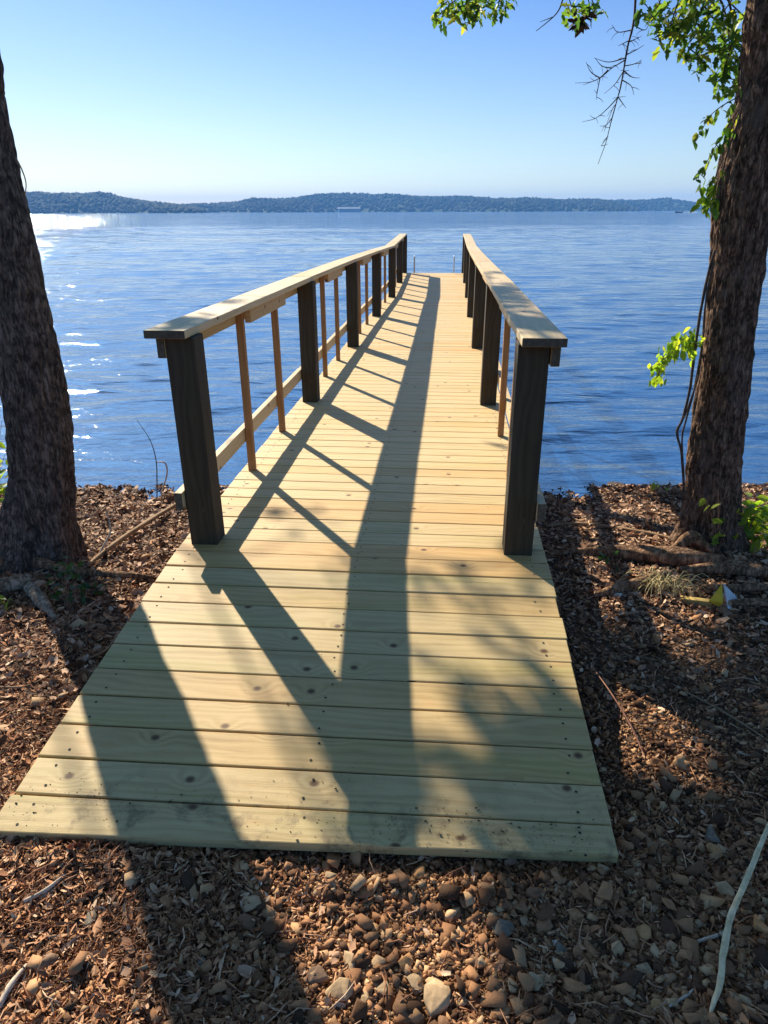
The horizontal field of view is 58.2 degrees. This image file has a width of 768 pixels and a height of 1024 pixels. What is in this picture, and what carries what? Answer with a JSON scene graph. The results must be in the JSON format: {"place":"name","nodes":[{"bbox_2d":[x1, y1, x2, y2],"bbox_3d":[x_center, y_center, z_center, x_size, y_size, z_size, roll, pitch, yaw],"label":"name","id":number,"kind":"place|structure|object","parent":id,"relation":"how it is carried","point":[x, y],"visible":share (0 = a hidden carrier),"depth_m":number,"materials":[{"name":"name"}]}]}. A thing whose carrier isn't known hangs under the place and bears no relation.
{"place":"outdoors","nodes":[
{"label":"outdoors","id":0,"kind":"place"},
{"bbox_2d":[31,194,197,213],"bbox_3d":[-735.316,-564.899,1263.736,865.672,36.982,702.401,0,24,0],"label":"hills","id":1,"kind":"structure","parent":0,"point":[80,211],"depth_m":1199.41,"materials":[{"name":"green plant"}]},
{"bbox_2d":[0,0,746,203],"label":"sky","id":2,"kind":"structure","parent":0,"point":[172,101],"materials":[{"name":"blue"}]},
{"bbox_2d":[0,211,767,498],"bbox_3d":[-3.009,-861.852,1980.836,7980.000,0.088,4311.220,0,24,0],"label":"lake water","id":3,"kind":"structure","parent":0,"point":[615,297],"depth_m":15.77,"materials":[{"name":"blue liquid"}]},
{"bbox_2d":[337,207,360,211],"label":"waterfront building","id":4,"kind":"structure","parent":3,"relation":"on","point":[348,209],"depth_m":1423.90,"materials":[{"name":"white paint"}]},
{"bbox_2d":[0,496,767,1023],"bbox_3d":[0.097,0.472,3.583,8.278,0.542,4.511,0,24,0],"label":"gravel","id":5,"kind":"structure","parent":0,"point":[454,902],"depth_m":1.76,"materials":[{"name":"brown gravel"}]},
{"bbox_2d":[0,481,767,1023],"bbox_3d":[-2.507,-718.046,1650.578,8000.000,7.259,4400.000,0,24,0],"label":"ground","id":6,"kind":"structure","parent":0,"point":[578,673],"depth_m":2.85,"materials":[{"name":"brown wood"}]},
{"bbox_2d":[0,422,7,502],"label":"shrub","id":7,"kind":"object","parent":6,"relation":"on","point":[2,485],"visible":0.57,"depth_m":4.87,"materials":[{"name":"green plant"}]},
{"bbox_2d":[0,595,12,615],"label":"weed","id":8,"kind":"object","parent":6,"relation":"on","point":[1,598],"visible":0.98,"depth_m":3.46,"materials":[{"name":"green plant"}]},
{"bbox_2d":[0,963,26,1008],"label":"stick","id":9,"kind":"object","parent":6,"relation":"on","point":[9,986],"visible":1,"depth_m":1.59,"materials":[{"name":"grey wood"}]},
{"bbox_2d":[0,573,33,593],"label":"log","id":10,"kind":"object","parent":6,"relation":"on","point":[13,583],"visible":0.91,"depth_m":3.64,"materials":[{"name":"grey wood"}]},
{"bbox_2d":[0,665,65,688],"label":"stick","id":11,"kind":"object","parent":6,"relation":"on","point":[17,687],"visible":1,"depth_m":2.75,"materials":[{"name":"brown wood"}]},
{"bbox_2d":[22,580,57,621],"bbox_3d":[-1.755,0.455,3.530,0.068,0.077,0.447,-19,30,-37],"label":"bark slab","id":12,"kind":"object","parent":6,"relation":"on","point":[37,595],"depth_m":3.50,"materials":[{"name":"grey wood"}]},
{"bbox_2d":[0,53,86,573],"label":"tree","id":13,"kind":"object","parent":6,"relation":"on","point":[38,513],"visible":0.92,"depth_m":3.74,"materials":[{"name":"brown plant"}]},
{"bbox_2d":[23,874,65,902],"bbox_3d":[-0.891,0.992,1.816,0.108,0.013,0.018,-22,32,-40],"label":"stick","id":14,"kind":"object","parent":6,"relation":"on","point":[42,891],"visible":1,"depth_m":1.81,"materials":[{"name":"grey wood"}]},
{"bbox_2d":[0,556,94,577],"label":"log","id":15,"kind":"object","parent":6,"relation":"on","point":[44,563],"visible":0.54,"depth_m":3.90,"materials":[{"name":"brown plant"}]},
{"bbox_2d":[36,952,58,973],"bbox_3d":[-0.800,1.075,1.643,0.041,0.034,0.054,0,24,0],"label":"stone","id":16,"kind":"object","parent":6,"relation":"on","point":[49,959],"visible":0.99,"depth_m":1.64,"materials":[{"name":"brown stone"}]},
{"bbox_2d":[45,550,103,610],"bbox_3d":[-1.641,0.373,3.637,0.329,0.249,0.268,21,31,39],"label":"weed","id":17,"kind":"object","parent":6,"relation":"on","point":[69,600],"visible":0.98,"depth_m":3.59,"materials":[{"name":"green plant"}]},
{"bbox_2d":[70,619,88,629],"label":"stone","id":18,"kind":"object","parent":6,"relation":"on","point":[78,622],"visible":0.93,"depth_m":3.33,"materials":[{"name":"grey stone"}]},
{"bbox_2d":[83,910,97,926],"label":"stone","id":19,"kind":"object","parent":6,"relation":"on","point":[89,919],"visible":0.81,"depth_m":1.75,"materials":[{"name":"beige stone"}]},
{"bbox_2d":[87,637,116,659],"bbox_3d":[-1.254,0.614,3.110,0.039,0.043,0.224,5,24,12],"label":"stick","id":20,"kind":"object","parent":6,"relation":"on","point":[101,653],"visible":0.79,"depth_m":3.07,"materials":[{"name":"wood"}]},
{"bbox_2d":[99,513,110,552],"bbox_3d":[-1.678,0.150,4.138,0.046,0.246,0.163,6,24,14],"label":"twig","id":21,"kind":"object","parent":6,"relation":"on","point":[105,542],"visible":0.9,"depth_m":4.15,"materials":[{"name":"wood"}]},
{"bbox_2d":[93,569,154,578],"bbox_3d":[-1.477,0.351,3.843,0.414,0.057,0.059,4,24,10],"label":"branch","id":22,"kind":"object","parent":6,"relation":"on","point":[105,573],"visible":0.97,"depth_m":3.82,"materials":[{"name":"brown plant"}]},
{"bbox_2d":[85,503,175,567],"bbox_3d":[-1.605,0.095,4.681,0.066,0.215,1.470,3,24,6],"label":"stick","id":23,"kind":"object","parent":6,"relation":"on","point":[118,541],"visible":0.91,"depth_m":4.37,"materials":[{"name":"brown wood"}]},
{"bbox_2d":[137,420,157,497],"bbox_3d":[-1.832,-0.375,5.410,0.107,0.715,0.010,0,24,0],"label":"twig","id":24,"kind":"object","parent":6,"relation":"in","point":[156,467],"visible":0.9,"depth_m":5.43,"materials":[{"name":"brown wood"}]},
{"bbox_2d":[157,461,167,496],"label":"twig","id":25,"kind":"object","parent":6,"relation":"in","point":[166,475],"visible":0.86,"depth_m":5.44,"materials":[{"name":"grey wood"}]},
{"bbox_2d":[197,956,205,967],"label":"stone","id":26,"kind":"object","parent":6,"relation":"on","point":[200,962],"visible":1,"depth_m":1.64,"materials":[{"name":"grey stone"}]},
{"bbox_2d":[0,234,618,862],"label":"wooden dock","id":27,"kind":"object","parent":6,"relation":"on","point":[352,588],"visible":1,"depth_m":2.79,"materials":[{"name":"brown wood"}]},
{"bbox_2d":[15,487,603,862],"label":"soil crumbs","id":28,"kind":"object","parent":27,"relation":"on","point":[373,810],"visible":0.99,"depth_m":1.98,"materials":[{"name":"brown soil"}]},
{"bbox_2d":[306,965,328,983],"bbox_3d":[-0.157,1.086,1.616,0.054,0.028,0.035,-5,24,-11],"label":"stone","id":29,"kind":"object","parent":6,"relation":"on","point":[320,975],"visible":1,"depth_m":1.61,"materials":[{"name":"brown stone"}]},
{"bbox_2d":[324,871,336,878],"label":"stone","id":30,"kind":"object","parent":6,"relation":"on","point":[328,874],"visible":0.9,"depth_m":1.86,"materials":[{"name":"beige stone"}]},
{"bbox_2d":[325,977,352,1001],"bbox_3d":[-0.102,1.098,1.581,0.054,0.036,0.054,17,29,34],"label":"stone","id":31,"kind":"object","parent":6,"relation":"on","point":[339,987],"visible":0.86,"depth_m":1.58,"materials":[{"name":"beige stone"}]},
{"bbox_2d":[343,950,355,968],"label":"stone","id":32,"kind":"object","parent":6,"relation":"on","point":[348,957],"visible":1,"depth_m":1.65,"materials":[{"name":"beige stone"}]},
{"bbox_2d":[360,991,368,1002],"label":"stone","id":33,"kind":"object","parent":6,"relation":"on","point":[364,996],"visible":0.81,"depth_m":1.57,"materials":[{"name":"beige stone"}]},
{"bbox_2d":[375,981,388,995],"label":"stone","id":34,"kind":"object","parent":6,"relation":"on","point":[380,987],"visible":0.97,"depth_m":1.59,"materials":[{"name":"beige stone"}]},
{"bbox_2d":[0,497,767,1023],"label":"twig litter","id":35,"kind":"object","parent":6,"relation":"on","point":[586,1003],"visible":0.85,"depth_m":1.69,"materials":[{"name":"brown wood"}]},
{"bbox_2d":[397,952,412,971],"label":"stone","id":36,"kind":"object","parent":6,"relation":"on","point":[404,960],"visible":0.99,"depth_m":1.65,"materials":[{"name":"brown stone"}]},
{"bbox_2d":[407,971,423,991],"bbox_3d":[0.079,1.103,1.612,0.038,0.026,0.048,-10,25,-21],"label":"stone","id":37,"kind":"object","parent":6,"relation":"on","point":[413,979],"visible":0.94,"depth_m":1.61,"materials":[{"name":"beige stone"}]},
{"bbox_2d":[414,866,424,878],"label":"stone","id":38,"kind":"object","parent":6,"relation":"on","point":[419,871],"visible":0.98,"depth_m":1.87,"materials":[{"name":"beige stone"}]},
{"bbox_2d":[423,977,450,1017],"bbox_3d":[0.121,1.113,1.580,0.063,0.041,0.088,0,24,0],"label":"stone","id":39,"kind":"object","parent":6,"relation":"on","point":[437,994],"visible":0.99,"depth_m":1.57,"materials":[{"name":"beige stone"}]},
{"bbox_2d":[474,956,485,966],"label":"stone","id":40,"kind":"object","parent":6,"relation":"on","point":[481,960],"visible":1,"depth_m":1.65,"materials":[{"name":"beige stone"}]},
{"bbox_2d":[493,919,515,936],"bbox_3d":[0.302,1.043,1.726,0.057,0.024,0.048,0,24,0],"label":"stone","id":41,"kind":"object","parent":6,"relation":"on","point":[503,926],"visible":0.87,"depth_m":1.72,"materials":[{"name":"grey stone"}]},
{"bbox_2d":[507,978,518,993],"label":"stone","id":42,"kind":"object","parent":6,"relation":"on","point":[512,989],"visible":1,"depth_m":1.59,"materials":[{"name":"grey stone"}]},
{"bbox_2d":[528,971,543,990],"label":"stone","id":43,"kind":"object","parent":6,"relation":"on","point":[537,981],"visible":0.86,"depth_m":1.59,"materials":[{"name":"grey stone"}]},
{"bbox_2d":[556,942,567,951],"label":"stone","id":44,"kind":"object","parent":6,"relation":"on","point":[560,947],"visible":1,"depth_m":1.67,"materials":[{"name":"grey stone"}]},
{"bbox_2d":[430,0,767,553],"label":"tree","id":45,"kind":"object","parent":6,"relation":"on","point":[720,404],"visible":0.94,"depth_m":3.67,"materials":[{"name":"brown plant"}]},
{"bbox_2d":[647,250,715,500],"bbox_3d":[1.596,-0.695,3.755,0.322,1.369,0.178,0,24,0],"label":"hanging vine","id":46,"kind":"object","parent":45,"relation":"hanging from","point":[689,345],"visible":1,"depth_m":3.67,"materials":[{"name":"green plant"}]},
{"bbox_2d":[690,70,742,220],"bbox_3d":[1.576,-1.745,3.316,0.239,0.642,0.152,0,24,0],"label":"climbing vine","id":47,"kind":"object","parent":45,"relation":"attached to","point":[705,202],"visible":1,"depth_m":3.31,"materials":[{"name":"green plant"}]},
{"bbox_2d":[545,522,668,537],"bbox_3d":[1.543,0.117,4.573,0.923,0.113,0.179,13,27,27],"label":"stick","id":48,"kind":"object","parent":6,"relation":"on","point":[611,527],"visible":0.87,"depth_m":4.66,"materials":[{"name":"brown wood"}]},
{"bbox_2d":[597,551,618,570],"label":"seedling","id":49,"kind":"object","parent":6,"relation":"on","point":[602,556],"visible":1,"depth_m":3.95,"materials":[{"name":"green plant"}]},
{"bbox_2d":[596,672,646,759],"bbox_3d":[0.859,0.728,2.522,0.011,0.060,0.438,-3,24,-7],"label":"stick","id":50,"kind":"object","parent":6,"relation":"on","point":[628,721],"visible":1,"depth_m":2.46,"materials":[{"name":"brown wood"}]},
{"bbox_2d":[591,569,672,597],"bbox_3d":[1.347,0.383,3.702,0.534,0.082,0.086,-11,26,-23],"label":"log","id":51,"kind":"object","parent":6,"relation":"on","point":[626,585],"visible":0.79,"depth_m":3.63,"materials":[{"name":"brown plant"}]},
{"bbox_2d":[636,924,650,940],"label":"stone","id":52,"kind":"object","parent":6,"relation":"on","point":[643,931],"visible":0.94,"depth_m":1.71,"materials":[{"name":"beige stone"}]},
{"bbox_2d":[600,651,690,669],"bbox_3d":[1.125,0.636,2.983,0.368,0.031,0.063,8,25,18],"label":"stick","id":53,"kind":"object","parent":6,"relation":"on","point":[635,656],"visible":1,"depth_m":3.00,"materials":[{"name":"brown wood"}]},
{"bbox_2d":[645,836,660,863],"bbox_3d":[0.765,0.952,1.953,0.019,0.007,0.097,-4,24,-8],"label":"stick","id":54,"kind":"object","parent":6,"relation":"on","point":[646,837],"visible":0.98,"depth_m":1.94,"materials":[{"name":"brown wood"}]},
{"bbox_2d":[545,545,767,578],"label":"log","id":55,"kind":"object","parent":6,"relation":"on","point":[673,556],"visible":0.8,"depth_m":4.01,"materials":[{"name":"brown wood"}]},
{"bbox_2d":[650,998,665,1012],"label":"stone","id":56,"kind":"object","parent":6,"relation":"on","point":[654,1002],"visible":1,"depth_m":1.55,"materials":[{"name":"stone"}]},
{"bbox_2d":[649,480,668,492],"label":"seedling","id":57,"kind":"object","parent":6,"relation":"on","point":[653,486],"visible":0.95,"depth_m":5.35,"materials":[{"name":"green plant"}]},
{"bbox_2d":[615,565,714,600],"bbox_3d":[1.529,0.366,3.689,0.538,0.129,0.358,-10,25,-20],"label":"dry grass tuft","id":58,"kind":"object","parent":6,"relation":"on","point":[665,584],"visible":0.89,"depth_m":3.65,"materials":[{"name":"plant"}]},
{"bbox_2d":[668,989,694,1007],"bbox_3d":[0.681,1.096,1.562,0.102,0.011,0.009,-13,26,-26],"label":"stick","id":59,"kind":"object","parent":6,"relation":"on","point":[683,997],"visible":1,"depth_m":1.55,"materials":[{"name":"grey wood"}]},
{"bbox_2d":[672,530,715,553],"bbox_3d":[1.845,0.179,4.160,0.250,0.108,0.184,0,24,0],"label":"stone","id":60,"kind":"object","parent":6,"relation":"on","point":[694,538],"visible":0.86,"depth_m":4.15,"materials":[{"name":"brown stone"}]},
{"bbox_2d":[679,596,711,606],"bbox_3d":[1.599,0.458,3.538,0.154,0.047,0.035,11,26,24],"label":"wood offcut","id":61,"kind":"object","parent":6,"relation":"on","point":[701,601],"visible":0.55,"depth_m":3.52,"materials":[{"name":"yellow wood"}]},
{"bbox_2d":[698,931,722,942],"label":"stick","id":62,"kind":"object","parent":6,"relation":"on","point":[713,936],"visible":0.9,"depth_m":1.69,"materials":[{"name":"grey wood"}]},
{"bbox_2d":[699,497,725,553],"bbox_3d":[1.900,0.099,4.015,0.240,0.400,0.120,-14,27,-28],"label":"seedling","id":63,"kind":"object","parent":6,"relation":"on","point":[702,501],"visible":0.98,"depth_m":4.02,"materials":[{"name":"green plant"}]},
{"bbox_2d":[704,824,720,843],"bbox_3d":[0.949,0.936,2.000,0.047,0.036,0.069,0,24,0],"label":"stone","id":64,"kind":"object","parent":6,"relation":"on","point":[710,835],"visible":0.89,"depth_m":1.99,"materials":[{"name":"grey stone"}]},
{"bbox_2d":[706,843,722,856],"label":"stone","id":65,"kind":"object","parent":6,"relation":"on","point":[711,847],"visible":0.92,"depth_m":1.95,"materials":[{"name":"stone"}]},
{"bbox_2d":[675,687,767,740],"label":"stick","id":66,"kind":"object","parent":6,"relation":"on","point":[724,712],"visible":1,"depth_m":2.56,"materials":[{"name":"brown wood"}]},
{"bbox_2d":[676,562,767,577],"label":"log","id":67,"kind":"object","parent":6,"relation":"on","point":[749,570],"visible":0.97,"depth_m":3.83,"materials":[{"name":"brown wood"}]},
{"bbox_2d":[709,584,736,610],"bbox_3d":[1.726,0.451,3.463,0.178,0.140,0.122,-21,31,-39],"label":"scrap","id":68,"kind":"object","parent":6,"relation":"on","point":[716,599],"visible":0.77,"depth_m":3.46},
{"bbox_2d":[714,881,734,896],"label":"stone","id":69,"kind":"object","parent":6,"relation":"on","point":[724,887],"visible":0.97,"depth_m":1.82,"materials":[{"name":"grey stone"}]},
{"bbox_2d":[701,582,767,592],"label":"branch","id":70,"kind":"object","parent":6,"relation":"on","point":[751,587],"visible":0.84,"depth_m":3.63,"materials":[{"name":"brown plant"}]},
{"bbox_2d":[705,598,767,610],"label":"branch","id":71,"kind":"object","parent":6,"relation":"on","point":[748,601],"visible":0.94,"depth_m":3.45,"materials":[{"name":"brown plant"}]},
{"bbox_2d":[709,823,767,1011],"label":"stick","id":72,"kind":"object","parent":6,"relation":"on","point":[725,940],"visible":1,"depth_m":1.71,"materials":[{"name":"grey wood"}]},
{"bbox_2d":[733,492,767,553],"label":"sapling","id":73,"kind":"object","parent":6,"relation":"on","point":[753,526],"visible":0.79,"depth_m":4.19,"materials":[{"name":"green plant"}]},
{"bbox_2d":[753,914,767,932],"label":"stone","id":74,"kind":"object","parent":6,"relation":"on","point":[759,926],"visible":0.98,"depth_m":1.72,"materials":[{"name":"stone"}]},
{"bbox_2d":[206,196,628,212],"bbox_3d":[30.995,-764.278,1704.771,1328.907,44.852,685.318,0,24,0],"label":"hills","id":75,"kind":"structure","parent":0,"point":[364,209],"depth_m":1547.16,"materials":[{"name":"green foliage"}]},
{"bbox_2d":[621,199,709,210],"bbox_3d":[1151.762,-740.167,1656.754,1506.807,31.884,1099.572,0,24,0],"label":"hills","id":76,"kind":"structure","parent":0,"point":[674,205],"depth_m":1786.27,"materials":[{"name":"green plant"}]},
{"bbox_2d":[26,191,709,213],"bbox_3d":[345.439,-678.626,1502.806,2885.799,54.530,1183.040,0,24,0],"label":"woods","id":77,"kind":"object","parent":76,"relation":"on","point":[42,202],"visible":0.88,"depth_m":1531.62,"materials":[{"name":"green plant"}]}
]}

